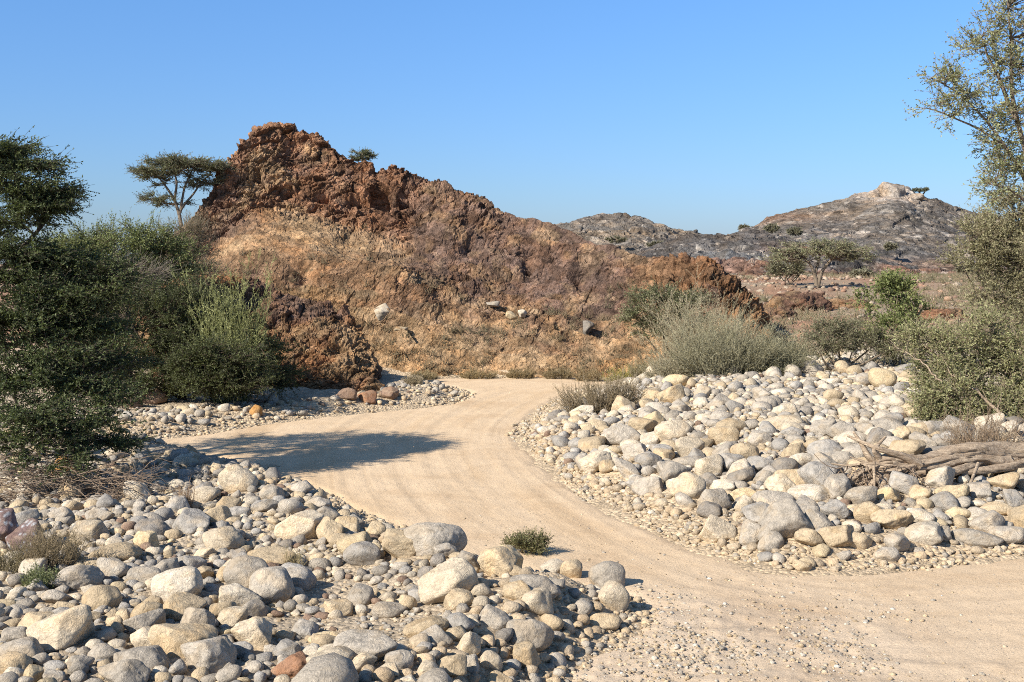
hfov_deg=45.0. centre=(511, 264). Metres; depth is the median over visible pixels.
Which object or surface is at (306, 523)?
boulder
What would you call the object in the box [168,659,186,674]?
boulder
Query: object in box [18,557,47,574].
boulder
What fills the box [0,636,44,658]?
boulder
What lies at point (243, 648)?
boulder
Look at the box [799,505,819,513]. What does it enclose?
boulder
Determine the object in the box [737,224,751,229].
shrub
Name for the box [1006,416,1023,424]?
boulder
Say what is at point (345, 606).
boulder
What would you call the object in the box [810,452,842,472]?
boulder
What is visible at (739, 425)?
boulder
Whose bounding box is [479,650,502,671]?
boulder
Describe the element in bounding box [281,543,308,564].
grass tuft
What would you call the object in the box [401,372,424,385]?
shrub
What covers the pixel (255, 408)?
boulder
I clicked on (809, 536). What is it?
boulder
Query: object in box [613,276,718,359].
shrub
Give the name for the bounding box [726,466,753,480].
boulder
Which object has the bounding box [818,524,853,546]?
boulder
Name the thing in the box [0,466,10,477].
boulder
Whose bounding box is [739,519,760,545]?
boulder
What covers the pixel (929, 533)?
boulder
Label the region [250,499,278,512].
boulder
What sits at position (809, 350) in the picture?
shrub
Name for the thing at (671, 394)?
boulder
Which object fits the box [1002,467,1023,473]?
boulder
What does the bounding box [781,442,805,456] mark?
boulder
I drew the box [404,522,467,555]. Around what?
boulder
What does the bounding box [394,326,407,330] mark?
boulder
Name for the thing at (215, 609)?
boulder
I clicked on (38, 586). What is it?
boulder
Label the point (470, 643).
boulder
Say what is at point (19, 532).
boulder
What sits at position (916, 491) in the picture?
boulder
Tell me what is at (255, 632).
boulder
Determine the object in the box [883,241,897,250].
shrub
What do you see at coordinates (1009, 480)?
boulder
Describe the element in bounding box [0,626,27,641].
boulder
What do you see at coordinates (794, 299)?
rock outcrop
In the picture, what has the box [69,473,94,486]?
boulder
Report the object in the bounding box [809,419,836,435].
boulder
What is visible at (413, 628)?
boulder
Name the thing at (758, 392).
boulder
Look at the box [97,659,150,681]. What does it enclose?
boulder
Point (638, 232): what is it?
hill
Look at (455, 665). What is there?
boulder
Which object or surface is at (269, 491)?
boulder
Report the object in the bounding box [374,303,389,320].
boulder
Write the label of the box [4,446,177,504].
dead brush
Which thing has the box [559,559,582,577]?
boulder
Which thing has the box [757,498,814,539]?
boulder
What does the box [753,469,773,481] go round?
boulder
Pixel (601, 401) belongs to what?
grass clump
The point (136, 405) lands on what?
boulder
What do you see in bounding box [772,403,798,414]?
boulder
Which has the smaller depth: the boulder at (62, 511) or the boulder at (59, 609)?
the boulder at (59, 609)
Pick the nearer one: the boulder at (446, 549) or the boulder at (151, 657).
the boulder at (151, 657)
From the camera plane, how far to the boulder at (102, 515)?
17.58 m
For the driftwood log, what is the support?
on the ground
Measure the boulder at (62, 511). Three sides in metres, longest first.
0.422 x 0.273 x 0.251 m
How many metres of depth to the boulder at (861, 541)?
16.79 m
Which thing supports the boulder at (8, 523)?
on the ground
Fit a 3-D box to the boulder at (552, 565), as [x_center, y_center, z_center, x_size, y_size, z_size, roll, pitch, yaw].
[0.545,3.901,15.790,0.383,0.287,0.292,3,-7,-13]
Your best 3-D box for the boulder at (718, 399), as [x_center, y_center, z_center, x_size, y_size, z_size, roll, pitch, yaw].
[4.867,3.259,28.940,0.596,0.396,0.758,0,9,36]
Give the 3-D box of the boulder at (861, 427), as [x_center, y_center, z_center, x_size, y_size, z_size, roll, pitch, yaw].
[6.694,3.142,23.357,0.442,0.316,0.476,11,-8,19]
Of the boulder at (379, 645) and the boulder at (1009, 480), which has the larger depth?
the boulder at (1009, 480)
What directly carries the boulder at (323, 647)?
on the ground
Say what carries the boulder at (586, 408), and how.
on the ground
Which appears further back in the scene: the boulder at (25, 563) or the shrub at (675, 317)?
the shrub at (675, 317)
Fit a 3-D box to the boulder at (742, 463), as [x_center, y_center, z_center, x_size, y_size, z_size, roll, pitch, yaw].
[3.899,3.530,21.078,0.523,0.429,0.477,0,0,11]
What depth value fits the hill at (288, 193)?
49.88 m
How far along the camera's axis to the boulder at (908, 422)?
23.92 m
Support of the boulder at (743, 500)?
on the ground
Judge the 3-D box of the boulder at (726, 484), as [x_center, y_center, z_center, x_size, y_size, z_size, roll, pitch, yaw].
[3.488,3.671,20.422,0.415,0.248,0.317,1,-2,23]
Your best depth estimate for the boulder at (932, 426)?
23.30 m
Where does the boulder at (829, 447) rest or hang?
on the ground
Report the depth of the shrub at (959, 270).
119.70 m
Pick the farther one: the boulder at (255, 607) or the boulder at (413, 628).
the boulder at (255, 607)
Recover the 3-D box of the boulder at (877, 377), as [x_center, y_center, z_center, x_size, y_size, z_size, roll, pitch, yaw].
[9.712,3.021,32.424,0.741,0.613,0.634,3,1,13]
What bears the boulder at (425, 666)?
on the ground
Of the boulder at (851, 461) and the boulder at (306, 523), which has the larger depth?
the boulder at (851, 461)
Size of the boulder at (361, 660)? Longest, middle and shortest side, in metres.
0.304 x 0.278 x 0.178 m
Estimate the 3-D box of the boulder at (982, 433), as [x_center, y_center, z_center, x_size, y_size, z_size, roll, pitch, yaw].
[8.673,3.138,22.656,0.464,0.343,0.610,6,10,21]
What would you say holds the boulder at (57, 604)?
on the ground
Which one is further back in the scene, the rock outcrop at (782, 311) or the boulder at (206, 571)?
the rock outcrop at (782, 311)
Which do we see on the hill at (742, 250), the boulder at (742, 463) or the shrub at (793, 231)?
the shrub at (793, 231)
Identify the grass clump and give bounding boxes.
[548,365,654,413]
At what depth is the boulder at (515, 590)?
13.03 m
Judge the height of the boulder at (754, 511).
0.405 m
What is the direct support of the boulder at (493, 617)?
on the ground
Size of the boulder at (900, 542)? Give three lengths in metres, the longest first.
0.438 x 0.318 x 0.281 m
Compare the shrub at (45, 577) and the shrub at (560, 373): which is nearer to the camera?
the shrub at (45, 577)
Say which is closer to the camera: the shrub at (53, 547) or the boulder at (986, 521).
the shrub at (53, 547)
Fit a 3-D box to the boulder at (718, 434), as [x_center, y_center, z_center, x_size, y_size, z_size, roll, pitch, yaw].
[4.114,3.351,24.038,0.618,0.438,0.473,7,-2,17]
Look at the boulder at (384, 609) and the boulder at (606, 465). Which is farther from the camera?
the boulder at (606, 465)
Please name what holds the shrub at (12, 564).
on the ground
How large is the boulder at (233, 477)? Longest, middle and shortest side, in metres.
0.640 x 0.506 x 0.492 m
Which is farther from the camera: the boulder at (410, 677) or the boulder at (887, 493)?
the boulder at (887, 493)
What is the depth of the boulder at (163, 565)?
14.46 m
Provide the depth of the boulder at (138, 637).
11.78 m
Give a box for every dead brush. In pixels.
[0,425,120,507]
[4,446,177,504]
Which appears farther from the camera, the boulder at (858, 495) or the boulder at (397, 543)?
the boulder at (858, 495)
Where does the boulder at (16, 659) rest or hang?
on the ground
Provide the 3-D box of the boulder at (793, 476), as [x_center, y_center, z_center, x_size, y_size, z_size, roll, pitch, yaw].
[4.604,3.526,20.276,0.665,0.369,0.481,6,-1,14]
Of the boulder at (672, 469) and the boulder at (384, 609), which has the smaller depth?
the boulder at (384, 609)
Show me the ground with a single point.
(348, 623)
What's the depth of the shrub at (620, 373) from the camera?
41.17 m
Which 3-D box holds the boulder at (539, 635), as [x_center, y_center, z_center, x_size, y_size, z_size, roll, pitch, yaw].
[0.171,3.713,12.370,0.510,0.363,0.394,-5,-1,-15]
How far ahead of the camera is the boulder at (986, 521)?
17.76 m
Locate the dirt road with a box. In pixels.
[164,377,1023,681]
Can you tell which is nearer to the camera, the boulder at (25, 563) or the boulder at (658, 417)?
the boulder at (25, 563)
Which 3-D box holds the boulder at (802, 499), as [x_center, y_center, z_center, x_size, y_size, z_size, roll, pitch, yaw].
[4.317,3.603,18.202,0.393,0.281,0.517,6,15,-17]
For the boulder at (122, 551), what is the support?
on the ground
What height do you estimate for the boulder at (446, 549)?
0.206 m
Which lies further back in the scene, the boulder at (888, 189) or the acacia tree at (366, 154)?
the boulder at (888, 189)
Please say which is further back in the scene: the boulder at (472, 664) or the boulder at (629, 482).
the boulder at (629, 482)
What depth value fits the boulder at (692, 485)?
19.81 m
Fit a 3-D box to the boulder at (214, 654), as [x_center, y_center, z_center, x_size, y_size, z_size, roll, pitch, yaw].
[-2.755,3.609,11.406,0.454,0.387,0.460,0,0,45]
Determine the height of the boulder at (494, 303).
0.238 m
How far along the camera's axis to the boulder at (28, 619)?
12.17 m
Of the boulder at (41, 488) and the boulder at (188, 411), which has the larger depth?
the boulder at (188, 411)
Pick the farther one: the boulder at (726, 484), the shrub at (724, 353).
the shrub at (724, 353)
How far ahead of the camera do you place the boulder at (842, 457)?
20.74 m
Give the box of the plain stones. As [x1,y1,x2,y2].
[638,274,1023,375]
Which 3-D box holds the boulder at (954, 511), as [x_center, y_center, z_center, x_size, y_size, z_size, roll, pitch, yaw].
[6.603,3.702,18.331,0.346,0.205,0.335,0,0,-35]
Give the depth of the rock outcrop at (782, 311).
54.60 m
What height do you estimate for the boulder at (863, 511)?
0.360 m
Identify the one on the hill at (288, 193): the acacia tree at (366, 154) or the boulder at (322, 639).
the acacia tree at (366, 154)
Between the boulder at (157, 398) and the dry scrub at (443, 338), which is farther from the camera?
the dry scrub at (443, 338)
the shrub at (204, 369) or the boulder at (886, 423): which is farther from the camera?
the shrub at (204, 369)
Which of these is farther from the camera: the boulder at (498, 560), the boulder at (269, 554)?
the boulder at (269, 554)
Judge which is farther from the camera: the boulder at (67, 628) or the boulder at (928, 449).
the boulder at (928, 449)
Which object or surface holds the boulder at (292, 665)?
on the ground
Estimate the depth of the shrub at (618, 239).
214.61 m
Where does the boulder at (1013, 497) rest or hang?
on the ground
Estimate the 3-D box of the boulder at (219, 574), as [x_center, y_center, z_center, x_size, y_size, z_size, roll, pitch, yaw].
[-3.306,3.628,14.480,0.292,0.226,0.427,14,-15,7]
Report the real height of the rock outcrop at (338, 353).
4.306 m
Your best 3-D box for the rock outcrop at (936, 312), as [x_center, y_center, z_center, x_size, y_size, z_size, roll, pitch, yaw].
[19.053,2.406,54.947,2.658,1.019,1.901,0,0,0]
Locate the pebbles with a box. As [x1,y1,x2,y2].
[0,374,1023,681]
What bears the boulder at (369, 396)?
on the ground
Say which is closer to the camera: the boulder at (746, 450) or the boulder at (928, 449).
the boulder at (928, 449)
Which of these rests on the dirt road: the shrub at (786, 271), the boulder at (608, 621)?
the boulder at (608, 621)
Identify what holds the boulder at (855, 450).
on the ground
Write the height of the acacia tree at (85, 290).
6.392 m
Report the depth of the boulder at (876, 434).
21.97 m
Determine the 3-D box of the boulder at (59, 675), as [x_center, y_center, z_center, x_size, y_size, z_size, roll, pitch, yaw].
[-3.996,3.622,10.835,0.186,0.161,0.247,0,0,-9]
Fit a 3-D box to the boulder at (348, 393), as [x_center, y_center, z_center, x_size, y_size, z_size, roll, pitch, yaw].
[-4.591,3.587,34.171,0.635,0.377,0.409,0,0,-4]
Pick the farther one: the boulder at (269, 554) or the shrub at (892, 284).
the shrub at (892, 284)
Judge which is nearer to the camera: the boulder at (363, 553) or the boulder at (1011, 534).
the boulder at (363, 553)
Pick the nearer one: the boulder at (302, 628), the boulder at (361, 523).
the boulder at (302, 628)
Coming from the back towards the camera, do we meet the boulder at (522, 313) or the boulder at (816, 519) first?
the boulder at (522, 313)
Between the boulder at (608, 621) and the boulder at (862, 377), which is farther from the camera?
the boulder at (862, 377)
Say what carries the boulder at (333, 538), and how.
on the ground
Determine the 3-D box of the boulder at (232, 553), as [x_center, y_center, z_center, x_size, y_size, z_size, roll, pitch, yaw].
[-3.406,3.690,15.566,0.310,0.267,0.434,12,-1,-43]
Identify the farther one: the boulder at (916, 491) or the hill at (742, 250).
the hill at (742, 250)
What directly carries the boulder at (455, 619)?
on the ground
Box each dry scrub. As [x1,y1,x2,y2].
[202,222,662,377]
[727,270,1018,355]
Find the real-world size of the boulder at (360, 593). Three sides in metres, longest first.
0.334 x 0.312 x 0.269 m
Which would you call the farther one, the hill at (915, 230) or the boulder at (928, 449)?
the hill at (915, 230)
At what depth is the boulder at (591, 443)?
25.43 m
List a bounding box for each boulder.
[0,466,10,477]
[0,508,18,542]
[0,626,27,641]
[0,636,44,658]
[0,651,32,673]
[5,517,47,552]
[15,478,47,494]
[15,509,39,525]
[17,611,53,627]
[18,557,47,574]
[23,664,43,681]
[26,604,94,652]
[27,578,48,591]
[41,589,70,602]
[43,669,65,681]
[47,506,74,519]
[50,564,104,589]
[51,607,68,612]
[52,601,76,608]
[58,482,83,497]
[65,655,94,668]
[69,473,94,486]
[71,520,108,540]
[81,585,121,609]
[84,508,114,521]
[87,643,116,661]
[89,455,110,465]
[91,611,101,621]
[95,542,142,560]
[96,557,128,577]
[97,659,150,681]
[113,645,169,672]
[123,393,143,407]
[123,480,150,498]
[123,608,165,633]
[126,566,160,582]
[130,602,162,617]
[130,626,151,646]
[133,530,158,546]
[134,518,170,535]
[143,595,163,604]
[144,388,168,403]
[147,623,217,658]
[150,566,203,602]
[154,557,179,572]
[163,592,207,620]
[166,495,190,511]
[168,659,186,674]
[172,508,210,532]
[177,555,206,567]
[180,408,196,415]
[180,607,214,625]
[180,636,237,673]
[191,486,220,501]
[194,547,217,556]
[195,481,212,488]
[197,566,213,577]
[202,526,244,550]
[205,505,231,524]
[205,601,236,618]
[215,496,242,507]
[216,566,225,581]
[217,606,247,627]
[218,464,257,492]
[218,583,261,605]
[223,555,268,587]
[226,547,246,557]
[229,506,250,517]
[230,616,272,649]
[233,551,246,557]
[233,641,253,658]
[241,599,267,616]
[247,545,296,563]
[249,404,262,415]
[249,566,294,604]
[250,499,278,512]
[259,484,284,498]
[271,651,306,677]
[272,638,300,656]
[274,509,323,539]
[281,562,316,591]
[290,618,318,637]
[304,497,330,507]
[306,645,356,662]
[307,631,338,643]
[311,633,335,646]
[316,505,339,519]
[316,516,343,543]
[317,644,332,651]
[324,599,353,615]
[328,533,348,544]
[332,629,397,661]
[335,516,359,532]
[336,387,356,399]
[336,531,371,552]
[343,541,381,565]
[346,583,373,606]
[350,514,364,528]
[352,652,376,673]
[357,390,376,403]
[366,521,385,535]
[371,601,407,617]
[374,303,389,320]
[379,386,398,399]
[380,662,399,676]
[382,528,415,557]
[384,649,413,670]
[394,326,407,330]
[399,594,417,609]
[400,674,416,681]
[402,615,448,637]
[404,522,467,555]
[415,660,438,677]
[417,557,479,604]
[420,624,452,646]
[433,543,457,557]
[436,654,466,676]
[443,588,473,609]
[446,612,474,631]
[456,550,480,568]
[456,631,480,654]
[466,654,478,673]
[477,546,516,575]
[478,578,490,587]
[479,604,510,629]
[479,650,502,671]
[481,545,523,567]
[486,301,499,306]
[487,670,512,681]
[503,580,530,599]
[506,311,517,319]
[506,619,553,651]
[509,574,560,598]
[513,641,540,667]
[518,309,526,317]
[521,587,553,615]
[540,558,563,572]
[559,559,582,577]
[569,405,593,412]
[575,453,586,469]
[578,436,605,450]
[579,450,611,474]
[583,320,593,334]
[588,561,625,587]
[589,613,620,630]
[597,580,629,611]
[599,459,614,472]
[601,423,639,444]
[603,447,618,457]
[611,395,635,409]
[613,457,640,478]
[621,443,645,459]
[625,475,641,488]
[628,417,657,431]
[631,476,662,496]
[634,453,661,465]
[640,431,658,444]
[642,388,661,400]
[643,411,665,424]
[647,444,674,457]
[653,448,674,459]
[654,383,684,402]
[654,419,692,441]
[656,461,664,473]
[662,374,688,385]
[662,460,690,483]
[666,478,674,486]
[667,472,705,498]
[671,398,689,411]
[671,455,701,467]
[674,437,704,456]
[688,448,705,457]
[692,385,710,396]
[694,454,723,475]
[696,501,720,517]
[698,489,731,508]
[699,514,736,542]
[700,472,717,486]
[705,393,730,408]
[707,426,739,444]
[709,479,734,490]
[712,442,733,454]
[716,418,747,430]
[721,453,743,471]
[726,458,755,478]
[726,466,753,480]
[728,487,755,500]
[730,443,758,458]
[734,494,754,511]
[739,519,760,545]
[741,501,768,522]
[747,430,772,445]
[747,455,773,472]
[751,490,794,504]
[752,386,772,398]
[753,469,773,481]
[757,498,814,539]
[757,531,783,551]
[758,414,804,428]
[763,473,795,491]
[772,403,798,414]
[772,457,797,469]
[773,469,804,484]
[779,426,805,436]
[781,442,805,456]
[787,484,829,501]
[789,453,812,465]
[792,559,811,570]
[794,528,823,545]
[796,494,817,505]
[797,461,839,484]
[799,360,823,375]
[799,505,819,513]
[805,509,834,528]
[806,439,843,456]
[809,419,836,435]
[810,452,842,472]
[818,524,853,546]
[820,499,849,518]
[824,473,851,498]
[825,420,856,437]
[831,451,853,464]
[834,431,866,443]
[841,443,879,457]
[843,486,877,503]
[847,457,865,473]
[849,531,872,549]
[853,372,870,385]
[853,501,881,522]
[855,423,873,432]
[866,192,881,197]
[866,427,892,443]
[868,368,896,386]
[868,417,902,429]
[870,509,914,529]
[873,546,899,562]
[876,487,900,501]
[877,182,905,196]
[881,412,902,423]
[884,533,909,551]
[888,439,925,454]
[888,470,918,494]
[892,425,910,439]
[903,402,923,416]
[903,419,917,425]
[904,521,943,545]
[908,484,932,499]
[909,431,937,447]
[909,508,935,523]
[910,193,924,201]
[921,446,943,453]
[924,466,955,488]
[925,420,942,434]
[928,491,958,509]
[932,434,959,445]
[934,484,968,497]
[939,415,974,438]
[940,525,951,541]
[945,506,970,517]
[951,528,1003,547]
[966,482,991,498]
[968,510,1004,532]
[974,412,1005,426]
[974,423,995,440]
[979,501,1013,514]
[980,473,994,476]
[986,472,1019,488]
[988,526,1023,543]
[993,432,1019,440]
[1001,420,1018,431]
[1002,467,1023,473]
[1002,488,1023,506]
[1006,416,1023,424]
[1007,436,1023,441]
[1008,504,1023,527]
[1015,478,1023,488]
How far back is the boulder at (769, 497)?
18.87 m
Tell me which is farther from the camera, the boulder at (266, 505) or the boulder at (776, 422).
the boulder at (776, 422)
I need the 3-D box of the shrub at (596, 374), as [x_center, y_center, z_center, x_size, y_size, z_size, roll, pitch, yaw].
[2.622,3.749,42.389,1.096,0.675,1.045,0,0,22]
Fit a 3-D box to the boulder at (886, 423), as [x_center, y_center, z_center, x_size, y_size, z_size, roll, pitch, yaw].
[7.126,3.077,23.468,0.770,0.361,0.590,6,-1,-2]
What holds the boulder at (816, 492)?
on the ground
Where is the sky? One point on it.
(713, 117)
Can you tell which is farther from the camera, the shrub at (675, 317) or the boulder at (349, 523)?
the shrub at (675, 317)
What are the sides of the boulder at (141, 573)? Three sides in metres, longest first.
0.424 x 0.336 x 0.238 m
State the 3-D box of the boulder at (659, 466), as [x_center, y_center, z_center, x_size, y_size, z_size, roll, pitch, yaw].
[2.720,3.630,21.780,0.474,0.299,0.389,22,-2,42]
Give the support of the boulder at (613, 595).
on the dirt road
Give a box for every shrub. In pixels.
[0,535,45,573]
[6,518,102,570]
[19,560,61,589]
[29,263,312,402]
[38,208,220,371]
[38,246,184,341]
[153,207,241,277]
[171,248,277,403]
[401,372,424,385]
[410,368,441,379]
[458,365,498,378]
[499,525,554,555]
[503,362,537,378]
[538,364,574,378]
[570,367,604,380]
[601,363,636,381]
[605,235,627,243]
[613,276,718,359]
[622,263,763,359]
[627,356,665,377]
[632,334,726,377]
[642,291,804,376]
[646,240,663,246]
[708,316,826,373]
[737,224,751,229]
[763,223,780,233]
[763,257,807,284]
[786,226,802,236]
[794,309,923,370]
[794,338,820,358]
[846,267,937,365]
[848,265,875,277]
[882,298,1023,424]
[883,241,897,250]
[925,392,1023,445]
[926,178,1023,373]
[952,263,973,274]
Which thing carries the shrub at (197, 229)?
on the ground
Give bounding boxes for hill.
[113,122,787,377]
[555,212,706,252]
[631,227,955,275]
[752,184,1023,272]
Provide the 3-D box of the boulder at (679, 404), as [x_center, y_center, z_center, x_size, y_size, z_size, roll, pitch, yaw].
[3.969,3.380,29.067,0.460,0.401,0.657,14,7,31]
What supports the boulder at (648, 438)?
on the ground
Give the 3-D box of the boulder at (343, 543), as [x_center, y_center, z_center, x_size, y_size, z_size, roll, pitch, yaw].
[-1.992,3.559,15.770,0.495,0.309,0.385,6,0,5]
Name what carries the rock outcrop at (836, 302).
on the ground
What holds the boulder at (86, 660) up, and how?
on the ground
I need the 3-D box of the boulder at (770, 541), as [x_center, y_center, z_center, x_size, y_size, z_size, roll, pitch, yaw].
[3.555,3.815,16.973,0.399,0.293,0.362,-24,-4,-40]
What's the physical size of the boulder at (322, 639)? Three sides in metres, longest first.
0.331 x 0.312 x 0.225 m
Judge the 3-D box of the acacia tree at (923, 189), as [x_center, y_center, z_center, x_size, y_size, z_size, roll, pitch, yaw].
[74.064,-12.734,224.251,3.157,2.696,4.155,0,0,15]
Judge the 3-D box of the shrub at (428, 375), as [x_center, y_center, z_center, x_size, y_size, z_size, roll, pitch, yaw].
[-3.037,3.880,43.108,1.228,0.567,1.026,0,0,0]
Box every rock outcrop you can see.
[149,273,384,391]
[763,290,832,310]
[764,306,797,318]
[828,298,874,308]
[917,307,968,320]
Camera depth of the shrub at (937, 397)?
25.13 m
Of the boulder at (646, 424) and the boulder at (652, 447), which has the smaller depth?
the boulder at (652, 447)
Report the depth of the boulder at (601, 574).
15.18 m
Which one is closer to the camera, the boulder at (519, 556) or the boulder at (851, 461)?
the boulder at (519, 556)
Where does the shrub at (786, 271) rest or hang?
on the ground
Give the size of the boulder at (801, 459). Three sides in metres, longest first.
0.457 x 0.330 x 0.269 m
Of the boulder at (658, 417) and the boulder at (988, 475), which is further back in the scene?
the boulder at (658, 417)
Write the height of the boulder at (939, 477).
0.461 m
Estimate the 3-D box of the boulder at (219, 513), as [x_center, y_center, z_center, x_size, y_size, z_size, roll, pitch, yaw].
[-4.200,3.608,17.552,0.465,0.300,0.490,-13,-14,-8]
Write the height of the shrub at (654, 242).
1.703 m
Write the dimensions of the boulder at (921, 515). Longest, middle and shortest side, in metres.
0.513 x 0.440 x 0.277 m
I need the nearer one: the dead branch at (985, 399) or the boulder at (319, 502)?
the boulder at (319, 502)
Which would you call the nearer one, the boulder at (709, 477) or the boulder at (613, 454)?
the boulder at (709, 477)
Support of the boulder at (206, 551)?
on the ground
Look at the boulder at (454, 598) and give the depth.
12.83 m
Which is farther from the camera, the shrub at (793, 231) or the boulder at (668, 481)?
the shrub at (793, 231)
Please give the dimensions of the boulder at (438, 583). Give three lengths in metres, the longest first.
0.685 x 0.547 x 0.541 m
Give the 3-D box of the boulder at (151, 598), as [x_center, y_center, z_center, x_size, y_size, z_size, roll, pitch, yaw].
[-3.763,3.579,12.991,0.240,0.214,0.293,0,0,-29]
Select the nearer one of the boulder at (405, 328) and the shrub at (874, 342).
the shrub at (874, 342)
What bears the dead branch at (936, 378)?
attached to the shrub at (937, 397)
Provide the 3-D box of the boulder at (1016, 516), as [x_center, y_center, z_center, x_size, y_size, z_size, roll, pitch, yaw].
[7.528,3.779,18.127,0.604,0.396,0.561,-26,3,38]
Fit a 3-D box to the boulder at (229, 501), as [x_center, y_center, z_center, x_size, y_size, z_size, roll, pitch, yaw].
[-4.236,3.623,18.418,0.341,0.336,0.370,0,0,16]
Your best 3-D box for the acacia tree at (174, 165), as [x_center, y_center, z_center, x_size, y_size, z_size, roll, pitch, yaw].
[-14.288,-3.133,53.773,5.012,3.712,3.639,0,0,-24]
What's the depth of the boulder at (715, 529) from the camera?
17.62 m
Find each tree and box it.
[0,125,168,487]
[124,149,239,224]
[348,147,378,161]
[758,234,880,287]
[903,0,1023,217]
[912,187,928,193]
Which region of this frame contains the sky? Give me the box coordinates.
[0,0,1023,263]
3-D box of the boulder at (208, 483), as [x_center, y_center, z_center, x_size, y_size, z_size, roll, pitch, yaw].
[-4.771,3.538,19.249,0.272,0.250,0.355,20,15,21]
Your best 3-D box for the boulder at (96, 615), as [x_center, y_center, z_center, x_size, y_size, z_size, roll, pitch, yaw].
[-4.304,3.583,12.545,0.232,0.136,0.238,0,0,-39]
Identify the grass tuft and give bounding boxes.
[171,476,199,507]
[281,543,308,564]
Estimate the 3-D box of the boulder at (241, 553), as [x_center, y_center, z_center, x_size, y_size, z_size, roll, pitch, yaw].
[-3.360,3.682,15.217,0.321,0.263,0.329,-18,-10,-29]
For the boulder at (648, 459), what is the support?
on the ground
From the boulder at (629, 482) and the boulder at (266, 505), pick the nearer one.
the boulder at (266, 505)
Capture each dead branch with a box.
[888,336,942,381]
[941,356,1001,412]
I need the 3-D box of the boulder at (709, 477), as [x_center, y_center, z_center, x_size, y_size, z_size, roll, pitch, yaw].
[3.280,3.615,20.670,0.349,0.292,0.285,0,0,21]
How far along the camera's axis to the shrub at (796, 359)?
36.05 m
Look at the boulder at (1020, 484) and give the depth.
19.96 m
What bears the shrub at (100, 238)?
on the ground
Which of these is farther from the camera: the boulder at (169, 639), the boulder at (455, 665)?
the boulder at (169, 639)
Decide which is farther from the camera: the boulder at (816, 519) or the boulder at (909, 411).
the boulder at (909, 411)
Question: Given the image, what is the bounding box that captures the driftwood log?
[814,431,1023,496]
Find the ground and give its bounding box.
[0,265,1023,681]
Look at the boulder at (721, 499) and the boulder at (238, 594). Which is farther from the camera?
the boulder at (721, 499)
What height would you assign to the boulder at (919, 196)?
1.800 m
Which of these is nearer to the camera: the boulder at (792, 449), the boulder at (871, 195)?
the boulder at (792, 449)
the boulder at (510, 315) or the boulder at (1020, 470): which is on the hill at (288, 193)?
the boulder at (510, 315)
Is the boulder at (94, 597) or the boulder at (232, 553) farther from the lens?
the boulder at (232, 553)
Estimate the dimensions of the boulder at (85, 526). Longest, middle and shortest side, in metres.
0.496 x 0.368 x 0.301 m
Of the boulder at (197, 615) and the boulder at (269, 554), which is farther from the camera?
the boulder at (269, 554)
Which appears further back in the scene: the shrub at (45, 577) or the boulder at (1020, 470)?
the boulder at (1020, 470)
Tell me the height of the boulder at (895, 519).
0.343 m
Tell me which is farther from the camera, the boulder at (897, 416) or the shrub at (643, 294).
the shrub at (643, 294)
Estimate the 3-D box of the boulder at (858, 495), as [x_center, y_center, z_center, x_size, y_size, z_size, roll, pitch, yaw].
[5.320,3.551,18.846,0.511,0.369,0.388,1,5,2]
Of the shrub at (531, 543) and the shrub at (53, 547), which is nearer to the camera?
the shrub at (53, 547)
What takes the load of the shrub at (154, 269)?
on the ground
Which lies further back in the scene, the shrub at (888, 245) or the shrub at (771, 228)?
the shrub at (771, 228)
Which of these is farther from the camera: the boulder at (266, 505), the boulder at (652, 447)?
the boulder at (652, 447)
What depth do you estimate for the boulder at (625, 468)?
21.96 m
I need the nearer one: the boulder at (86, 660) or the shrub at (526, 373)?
the boulder at (86, 660)
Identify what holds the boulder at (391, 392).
on the ground
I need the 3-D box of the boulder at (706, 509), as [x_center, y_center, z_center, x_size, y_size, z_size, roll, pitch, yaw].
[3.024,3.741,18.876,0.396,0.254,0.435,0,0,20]
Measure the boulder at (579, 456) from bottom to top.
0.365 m
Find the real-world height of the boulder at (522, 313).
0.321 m
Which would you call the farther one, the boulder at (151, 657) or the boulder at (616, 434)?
the boulder at (616, 434)
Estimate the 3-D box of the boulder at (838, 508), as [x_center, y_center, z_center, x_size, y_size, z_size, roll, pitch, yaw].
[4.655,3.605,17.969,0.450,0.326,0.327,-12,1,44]
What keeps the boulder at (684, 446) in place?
on the ground
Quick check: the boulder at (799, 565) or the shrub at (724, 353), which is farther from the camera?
the shrub at (724, 353)
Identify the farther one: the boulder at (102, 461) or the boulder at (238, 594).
the boulder at (102, 461)
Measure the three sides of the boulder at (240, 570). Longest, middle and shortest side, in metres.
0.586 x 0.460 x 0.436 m
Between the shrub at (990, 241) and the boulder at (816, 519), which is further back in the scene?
the shrub at (990, 241)
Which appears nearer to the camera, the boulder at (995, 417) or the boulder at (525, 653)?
the boulder at (525, 653)
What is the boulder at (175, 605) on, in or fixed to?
on the ground
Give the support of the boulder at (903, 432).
on the ground
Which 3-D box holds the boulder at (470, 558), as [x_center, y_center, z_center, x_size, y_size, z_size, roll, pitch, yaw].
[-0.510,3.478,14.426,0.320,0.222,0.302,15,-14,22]
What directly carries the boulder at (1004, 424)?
on the ground
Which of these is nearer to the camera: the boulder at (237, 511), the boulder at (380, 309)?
the boulder at (237, 511)
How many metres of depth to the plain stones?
80.18 m
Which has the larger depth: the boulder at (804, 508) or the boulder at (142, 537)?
the boulder at (804, 508)
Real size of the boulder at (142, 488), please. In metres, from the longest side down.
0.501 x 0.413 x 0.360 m
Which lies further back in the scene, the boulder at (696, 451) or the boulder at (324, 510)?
the boulder at (696, 451)
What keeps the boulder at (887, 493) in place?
on the ground

